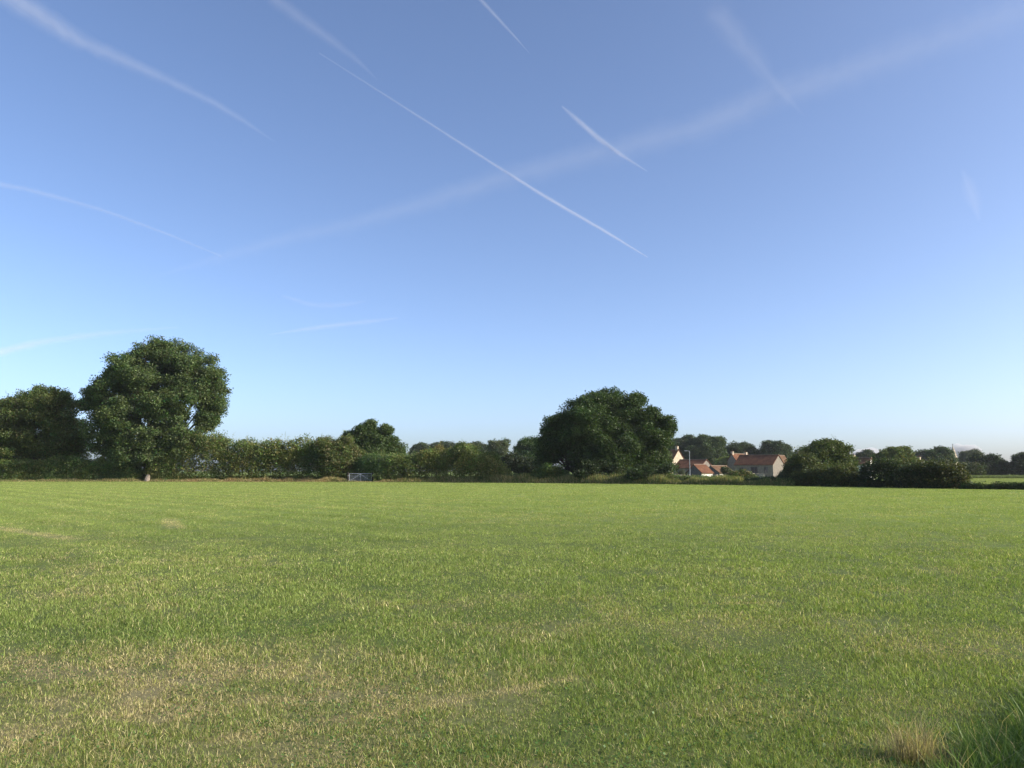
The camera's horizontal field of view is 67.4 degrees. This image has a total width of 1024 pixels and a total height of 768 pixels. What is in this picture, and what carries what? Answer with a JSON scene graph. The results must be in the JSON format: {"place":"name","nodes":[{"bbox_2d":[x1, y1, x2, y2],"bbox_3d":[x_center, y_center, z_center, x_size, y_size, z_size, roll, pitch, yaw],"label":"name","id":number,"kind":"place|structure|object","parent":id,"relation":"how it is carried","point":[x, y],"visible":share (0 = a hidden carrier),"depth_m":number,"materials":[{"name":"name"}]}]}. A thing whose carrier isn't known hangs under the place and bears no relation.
{"place":"outdoors","nodes":[
{"label":"outdoors","id":0,"kind":"place"},
{"bbox_2d":[0,472,794,485],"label":"hedge","id":1,"kind":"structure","parent":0,"point":[661,479],"depth_m":103.81,"materials":[{"name":"green plant"}]},
{"bbox_2d":[0,471,1023,767],"bbox_3d":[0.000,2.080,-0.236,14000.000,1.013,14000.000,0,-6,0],"label":"ground","id":2,"kind":"structure","parent":0,"point":[60,701],"depth_m":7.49,"materials":[{"name":"green plant"}]},
{"bbox_2d":[0,383,95,461],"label":"field maple tree","id":3,"kind":"object","parent":2,"relation":"on","point":[49,413],"visible":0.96,"depth_m":120.97,"materials":[{"name":"green plant"}]},
{"bbox_2d":[0,451,144,479],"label":"bramble hedge","id":4,"kind":"object","parent":2,"relation":"on","point":[72,466],"visible":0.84,"depth_m":117.30,"materials":[{"name":"green plant"}]},
{"bbox_2d":[75,386,104,456],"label":"dark oak tree","id":5,"kind":"object","parent":2,"relation":"on","point":[89,415],"visible":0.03,"depth_m":134.24,"materials":[{"name":"green plant"}]},
{"bbox_2d":[72,334,233,475],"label":"ash tree","id":6,"kind":"object","parent":2,"relation":"on","point":[158,385],"visible":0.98,"depth_m":118.27,"materials":[{"name":"green plant"}]},
{"bbox_2d":[143,427,363,480],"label":"hawthorn hedge","id":7,"kind":"object","parent":2,"relation":"on","point":[279,455],"visible":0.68,"depth_m":116.25,"materials":[{"name":"green plant"}]},
{"bbox_2d":[308,433,368,471],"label":"hawthorn bush","id":8,"kind":"object","parent":2,"relation":"on","point":[344,450],"visible":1,"depth_m":113.95,"materials":[{"name":"green plant"}]},
{"bbox_2d":[349,473,371,479],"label":"field gate","id":9,"kind":"structure","parent":2,"relation":"on","point":[360,474],"depth_m":112.19,"materials":[{"name":"metal"}]},
{"bbox_2d":[340,418,407,457],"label":"young ash tree","id":10,"kind":"object","parent":2,"relation":"on","point":[370,435],"visible":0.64,"depth_m":128.54,"materials":[{"name":"green plant"}]},
{"bbox_2d":[409,442,429,474],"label":"oak tree","id":11,"kind":"object","parent":2,"relation":"on","point":[419,446],"visible":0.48,"depth_m":326.40,"materials":[{"name":"green plant"}]},
{"bbox_2d":[352,443,512,480],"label":"blackthorn hedge","id":12,"kind":"object","parent":2,"relation":"on","point":[423,463],"visible":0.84,"depth_m":111.07,"materials":[{"name":"green plant"}]},
{"bbox_2d":[428,441,446,473],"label":"oak tree","id":13,"kind":"object","parent":2,"relation":"on","point":[433,444],"visible":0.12,"depth_m":337.19,"materials":[{"name":"green plant"}]},
{"bbox_2d":[434,440,444,474],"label":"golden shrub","id":14,"kind":"object","parent":2,"relation":"on","point":[439,447],"visible":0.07,"depth_m":121.22,"materials":[{"name":"green plant"}]},
{"bbox_2d":[443,440,455,474],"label":"oak tree","id":15,"kind":"object","parent":2,"relation":"on","point":[447,445],"visible":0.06,"depth_m":331.51,"materials":[{"name":"green plant"}]},
{"bbox_2d":[446,439,503,475],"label":"elder bush","id":16,"kind":"object","parent":2,"relation":"on","point":[493,455],"visible":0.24,"depth_m":110.74,"materials":[{"name":"green plant"}]},
{"bbox_2d":[467,441,487,473],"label":"oak tree","id":17,"kind":"object","parent":2,"relation":"on","point":[481,444],"visible":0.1,"depth_m":322.54,"materials":[{"name":"green plant"}]},
{"bbox_2d":[486,437,510,458],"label":"poplar tree","id":18,"kind":"object","parent":2,"relation":"on","point":[499,447],"visible":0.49,"depth_m":237.95,"materials":[{"name":"green plant"}]},
{"bbox_2d":[0,572,1023,767],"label":"grass","id":19,"kind":"structure","parent":2,"relation":"on","point":[495,736],"depth_m":5.40,"materials":[{"name":"green plant"}]},
{"bbox_2d":[501,451,544,473],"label":"laurel shrub","id":20,"kind":"object","parent":2,"relation":"on","point":[518,464],"visible":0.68,"depth_m":147.88,"materials":[{"name":"green plant"}]},
{"bbox_2d":[512,435,540,461],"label":"sycamore tree","id":21,"kind":"object","parent":2,"relation":"on","point":[524,446],"visible":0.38,"depth_m":197.52,"materials":[{"name":"green plant"}]},
{"bbox_2d":[529,461,570,479],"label":"hazel bush","id":22,"kind":"object","parent":2,"relation":"on","point":[545,470],"visible":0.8,"depth_m":102.89,"materials":[{"name":"green plant"}]},
{"bbox_2d":[530,385,651,473],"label":"oak tree","id":23,"kind":"object","parent":2,"relation":"on","point":[591,425],"visible":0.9,"depth_m":104.89,"materials":[{"name":"green plant"}]},
{"bbox_2d":[572,456,627,478],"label":"ivy bush","id":24,"kind":"object","parent":2,"relation":"on","point":[594,466],"visible":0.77,"depth_m":99.98,"materials":[{"name":"green plant"}]},
{"bbox_2d":[504,472,738,480],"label":"hedge","id":25,"kind":"object","parent":2,"relation":"on","point":[678,477],"visible":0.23,"depth_m":95.82,"materials":[{"name":"green plant"}]},
{"bbox_2d":[625,458,676,481],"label":"holly bush","id":26,"kind":"object","parent":2,"relation":"on","point":[642,471],"visible":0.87,"depth_m":95.46,"materials":[{"name":"green plant"}]},
{"bbox_2d":[627,404,680,473],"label":"oak tree","id":27,"kind":"object","parent":2,"relation":"on","point":[658,443],"visible":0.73,"depth_m":104.62,"materials":[{"name":"green plant"}]},
{"bbox_2d":[668,445,683,464],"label":"farmhouse","id":28,"kind":"object","parent":2,"relation":"on","point":[676,453],"visible":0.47,"depth_m":223.88,"materials":[{"name":"beige stone"}]},
{"bbox_2d":[676,469,685,475],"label":"garden shrub","id":29,"kind":"object","parent":2,"relation":"on","point":[681,472],"visible":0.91,"depth_m":198.11,"materials":[{"name":"green plant"}]},
{"bbox_2d":[668,434,694,458],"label":"lime tree","id":30,"kind":"object","parent":2,"relation":"on","point":[683,442],"visible":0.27,"depth_m":282.42,"materials":[{"name":"green plant"}]},
{"bbox_2d":[674,459,711,475],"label":"stable range","id":31,"kind":"structure","parent":2,"relation":"on","point":[683,464],"depth_m":210.85,"materials":[{"name":"tile"}]},
{"bbox_2d":[685,464,713,476],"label":"cart shed","id":32,"kind":"structure","parent":2,"relation":"on","point":[697,469],"depth_m":192.67,"materials":[{"name":"tile"}]},
{"bbox_2d":[684,434,728,464],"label":"lime tree","id":33,"kind":"object","parent":2,"relation":"on","point":[710,448],"visible":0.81,"depth_m":276.56,"materials":[{"name":"green plant"}]},
{"bbox_2d":[709,465,728,475],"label":"outhouse","id":34,"kind":"structure","parent":2,"relation":"on","point":[715,469],"depth_m":203.25,"materials":[{"name":"brown tile"}]},
{"bbox_2d":[714,455,728,465],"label":"willow bush","id":35,"kind":"object","parent":2,"relation":"on","point":[722,460],"visible":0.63,"depth_m":233.93,"materials":[{"name":"green plant"}]},
{"bbox_2d":[720,466,732,474],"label":"garden shrub","id":36,"kind":"object","parent":2,"relation":"on","point":[724,470],"visible":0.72,"depth_m":194.25,"materials":[{"name":"green plant"}]},
{"bbox_2d":[726,451,747,470],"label":"house","id":37,"kind":"structure","parent":2,"relation":"on","point":[732,458],"depth_m":232.26,"materials":[{"name":"stone"}]},
{"bbox_2d":[725,440,756,455],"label":"chestnut tree","id":38,"kind":"object","parent":2,"relation":"on","point":[741,447],"visible":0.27,"depth_m":286.02,"materials":[{"name":"green plant"}]},
{"bbox_2d":[725,460,758,477],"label":"bramble bush","id":39,"kind":"object","parent":2,"relation":"on","point":[742,472],"visible":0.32,"depth_m":89.89,"materials":[{"name":"green plant"}]},
{"bbox_2d":[734,454,783,476],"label":"stone barn","id":40,"kind":"structure","parent":2,"relation":"on","point":[766,464],"depth_m":216.29,"materials":[{"name":"ceramic"}]},
{"bbox_2d":[742,475,789,481],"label":"hedge","id":41,"kind":"object","parent":2,"relation":"on","point":[747,478],"visible":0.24,"depth_m":86.92,"materials":[{"name":"green plant"}]},
{"bbox_2d":[750,440,793,457],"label":"chestnut tree","id":42,"kind":"object","parent":2,"relation":"on","point":[779,447],"visible":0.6,"depth_m":281.12,"materials":[{"name":"green plant"}]},
{"bbox_2d":[779,455,786,463],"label":"shed","id":43,"kind":"structure","parent":2,"relation":"on","point":[783,457],"depth_m":228.04,"materials":[{"name":"tile"}]},
{"bbox_2d":[779,446,827,478],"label":"dark shrub","id":44,"kind":"object","parent":2,"relation":"on","point":[799,461],"visible":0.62,"depth_m":84.69,"materials":[{"name":"green plant"}]},
{"bbox_2d":[782,460,859,486],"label":"dark hedge","id":45,"kind":"object","parent":2,"relation":"on","point":[840,474],"visible":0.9,"depth_m":80.32,"materials":[{"name":"green plant"}]},
{"bbox_2d":[787,434,860,470],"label":"lime tree","id":46,"kind":"object","parent":2,"relation":"on","point":[825,450],"visible":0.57,"depth_m":105.87,"materials":[{"name":"green plant"}]},
{"bbox_2d":[846,474,872,486],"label":"thin hedge","id":47,"kind":"object","parent":2,"relation":"on","point":[853,482],"visible":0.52,"depth_m":77.87,"materials":[{"name":"green plant"}]},
{"bbox_2d":[853,453,872,468],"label":"white cottage","id":48,"kind":"structure","parent":2,"relation":"on","point":[863,459],"depth_m":150.54,"materials":[{"name":"brown tile"}]},
{"bbox_2d":[854,449,875,456],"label":"ash tree","id":49,"kind":"object","parent":2,"relation":"on","point":[866,453],"visible":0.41,"depth_m":257.26,"materials":[{"name":"green plant"}]},
{"bbox_2d":[871,445,921,464],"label":"robinia tree","id":50,"kind":"object","parent":2,"relation":"on","point":[893,451],"visible":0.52,"depth_m":167.70,"materials":[{"name":"green plant"}]},
{"bbox_2d":[866,700,958,767],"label":"dry grass tuft","id":51,"kind":"object","parent":2,"relation":"on","point":[905,749],"visible":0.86,"depth_m":4.29,"materials":[{"name":"beige plant"}]},
{"bbox_2d":[855,454,972,488],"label":"dark hedge","id":52,"kind":"object","parent":2,"relation":"on","point":[933,473],"visible":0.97,"depth_m":72.45,"materials":[{"name":"green plant"}]},
{"bbox_2d":[914,449,927,459],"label":"ash tree","id":53,"kind":"object","parent":2,"relation":"on","point":[920,453],"visible":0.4,"depth_m":297.56,"materials":[{"name":"green plant"}]},
{"bbox_2d":[923,445,958,464],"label":"beech tree","id":54,"kind":"object","parent":2,"relation":"on","point":[940,453],"visible":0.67,"depth_m":246.94,"materials":[{"name":"green plant"}]},
{"bbox_2d":[956,448,985,463],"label":"lime tree","id":55,"kind":"object","parent":2,"relation":"on","point":[962,456],"visible":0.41,"depth_m":317.35,"materials":[{"name":"green plant"}]},
{"bbox_2d":[956,462,986,474],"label":"maple tree","id":56,"kind":"object","parent":2,"relation":"on","point":[975,468],"visible":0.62,"depth_m":172.54,"materials":[{"name":"green plant"}]},
{"bbox_2d":[966,452,1011,474],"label":"oak tree","id":57,"kind":"object","parent":2,"relation":"on","point":[993,463],"visible":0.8,"depth_m":206.67,"materials":[{"name":"green plant"}]},
{"bbox_2d":[958,481,1023,489],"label":"hedge","id":58,"kind":"object","parent":2,"relation":"on","point":[1002,485],"visible":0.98,"depth_m":67.15,"materials":[{"name":"green plant"}]},
{"bbox_2d":[1005,451,1023,474],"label":"elm tree","id":59,"kind":"object","parent":2,"relation":"on","point":[1016,467],"visible":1,"depth_m":203.12,"materials":[{"name":"green plant"}]},
{"bbox_2d":[0,0,1023,470],"label":"sky","id":60,"kind":"structure","parent":0,"point":[797,223],"materials":[{"name":"blue"}]},
{"bbox_2d":[878,667,1023,767],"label":"rank grass","id":61,"kind":"structure","parent":0,"point":[975,751],"depth_m":4.17,"materials":[{"name":"green plant"}]},
{"bbox_2d":[923,478,1023,487],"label":"hay meadow grass","id":62,"kind":"structure","parent":0,"point":[990,480],"depth_m":121.39,"materials":[{"name":"green plant"}]},
{"bbox_2d":[969,475,1023,477],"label":"meadow grass","id":63,"kind":"structure","parent":0,"point":[997,476],"depth_m":157.46,"materials":[{"name":"green plant"}]}
]}

